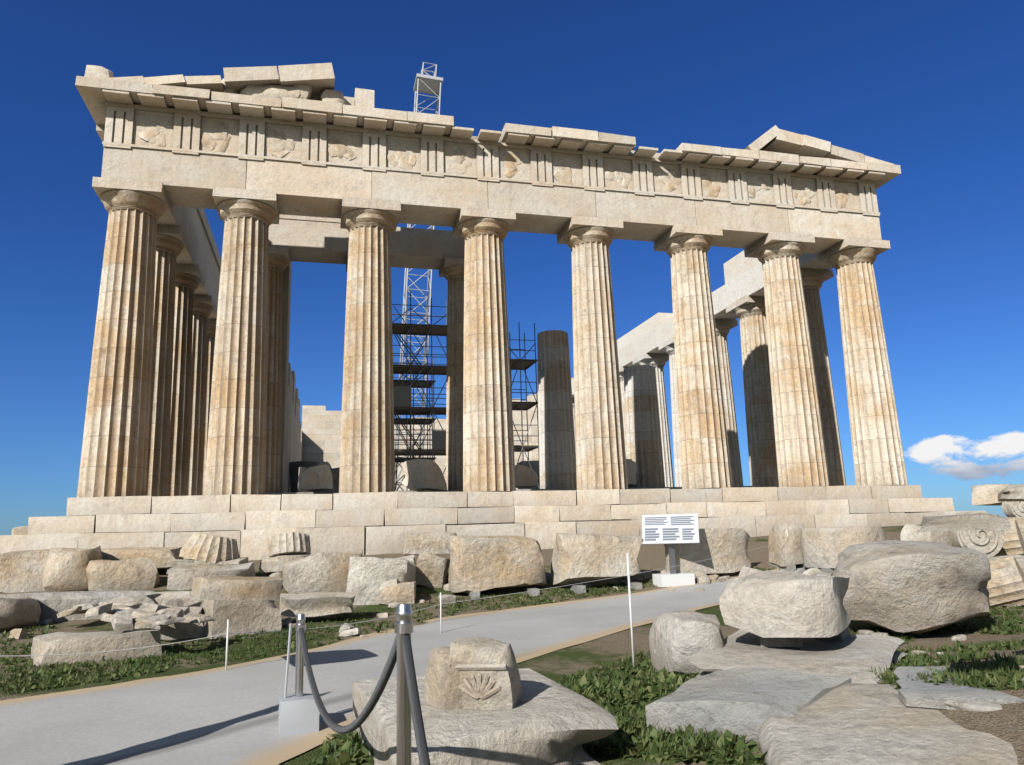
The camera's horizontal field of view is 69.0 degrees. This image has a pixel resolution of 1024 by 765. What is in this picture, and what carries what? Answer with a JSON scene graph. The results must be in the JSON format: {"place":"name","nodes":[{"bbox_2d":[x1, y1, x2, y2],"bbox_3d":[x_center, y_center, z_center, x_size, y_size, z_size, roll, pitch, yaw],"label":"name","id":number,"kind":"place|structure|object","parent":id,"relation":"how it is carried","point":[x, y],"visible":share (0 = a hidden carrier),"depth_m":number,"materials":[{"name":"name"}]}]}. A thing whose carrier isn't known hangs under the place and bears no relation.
{"place":"outdoors","nodes":[
{"label":"outdoors","id":0,"kind":"place"},
{"bbox_2d":[0,565,807,764],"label":"path","id":1,"kind":"structure","parent":0,"point":[220,716],"depth_m":7.40,"materials":[{"name":"concrete"}]},
{"bbox_2d":[278,623,318,735],"bbox_3d":[-1.769,2.448,6.198,0.330,0.861,0.317,1,-12,-14],"label":"barrier base","id":2,"kind":"object","parent":1,"relation":"on","point":[298,715],"visible":0.85,"depth_m":6.03,"materials":[{"name":"grey metal"}]},
{"bbox_2d":[652,573,694,586],"bbox_3d":[3.820,4.661,17.609,0.840,0.280,0.500,1,-12,-14],"label":"sign base","id":3,"kind":"object","parent":1,"relation":"on","point":[669,579],"visible":0.93,"depth_m":17.39,"materials":[{"name":"white concrete"}]},
{"bbox_2d":[668,544,675,573],"bbox_3d":[3.802,4.054,17.731,0.120,0.960,0.080,1,-12,-14],"label":"sign post","id":4,"kind":"object","parent":3,"relation":"on","point":[671,549],"visible":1,"depth_m":17.67,"materials":[{"name":"grey metal"}]},
{"bbox_2d":[642,513,698,544],"bbox_3d":[3.786,3.505,17.841,1.373,0.694,1.031,1,-12,-14],"label":"info sign","id":5,"kind":"object","parent":4,"relation":"attached to","point":[679,540],"visible":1,"depth_m":17.81,"materials":[{"name":"grey plastic"}]},
{"bbox_2d":[645,516,694,540],"bbox_3d":[3.762,3.495,17.846,1.187,0.553,0.842,1,-12,-14],"label":"sign text","id":6,"kind":"object","parent":5,"relation":"attached to","point":[677,518],"visible":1,"depth_m":17.82},
{"bbox_2d":[0,524,1023,764],"bbox_3d":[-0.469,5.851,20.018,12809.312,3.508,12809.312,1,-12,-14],"label":"ground","id":7,"kind":"structure","parent":0,"point":[997,736],"depth_m":10.10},
{"bbox_2d":[295,603,412,764],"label":"stanchion posts","id":8,"kind":"object","parent":7,"relation":"on","point":[403,624],"visible":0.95,"depth_m":3.47,"materials":[{"name":"silver metal"}]},
{"bbox_2d":[299,628,430,764],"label":"barrier rope","id":9,"kind":"object","parent":8,"relation":"hanging from","point":[417,719],"visible":0.97,"depth_m":3.66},
{"bbox_2d":[0,63,984,559],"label":"temple","id":10,"kind":"structure","parent":7,"relation":"on","point":[310,145],"depth_m":27.60,"materials":[{"name":"stone"}]},
{"bbox_2d":[395,62,442,490],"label":"crane mast","id":11,"kind":"object","parent":10,"relation":"on","point":[428,84],"visible":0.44,"depth_m":54.23,"materials":[{"name":"white metal"}]},
{"bbox_2d":[77,177,907,496],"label":"columns","id":12,"kind":"structure","parent":10,"relation":"on","point":[185,395],"depth_m":28.47,"materials":[{"name":"stone"}]},
{"bbox_2d":[392,288,652,490],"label":"scaffold tubes","id":13,"kind":"object","parent":10,"relation":"on","point":[414,440],"visible":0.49,"depth_m":35.41},
{"bbox_2d":[393,386,445,449],"bbox_3d":[-4.207,1.659,34.647,3.018,3.050,0.058,1,-12,-14],"label":"scaffold netting","id":14,"kind":"object","parent":13,"relation":"attached to","point":[402,396],"visible":0.64,"depth_m":34.63,"materials":[{"name":"grey fabric"}]},
{"bbox_2d":[392,323,538,460],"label":"scaffold platforms","id":15,"kind":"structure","parent":13,"relation":"on","point":[423,330],"depth_m":35.89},
{"bbox_2d":[0,483,1023,764],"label":"fallen blocks","id":16,"kind":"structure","parent":7,"relation":"on","point":[786,675],"depth_m":9.46,"materials":[{"name":"beige stone"}]},
{"bbox_2d":[425,638,520,709],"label":"carved fragments","id":17,"kind":"object","parent":16,"relation":"on","point":[478,673],"visible":0.91,"depth_m":5.17,"materials":[{"name":"beige stone"}]},
{"bbox_2d":[0,563,1023,764],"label":"weeds","id":18,"kind":"object","parent":7,"relation":"on","point":[631,736],"visible":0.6,"depth_m":7.20,"materials":[{"name":"green plant"}]},
{"bbox_2d":[225,496,969,669],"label":"fence pegs","id":19,"kind":"object","parent":7,"relation":"on","point":[630,608],"visible":0.66,"depth_m":8.60,"materials":[{"name":"white paint"}]},
{"bbox_2d":[25,541,785,655],"bbox_3d":[1.897,3.573,13.974,19.983,0.792,1.299,7,-14,-38],"label":"rope","id":20,"kind":"object","parent":19,"relation":"attached to","point":[351,623],"visible":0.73,"depth_m":10.16,"materials":[{"name":"fabric"}]},
{"bbox_2d":[0,0,1023,534],"label":"sky","id":21,"kind":"structure","parent":0,"point":[932,89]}
]}

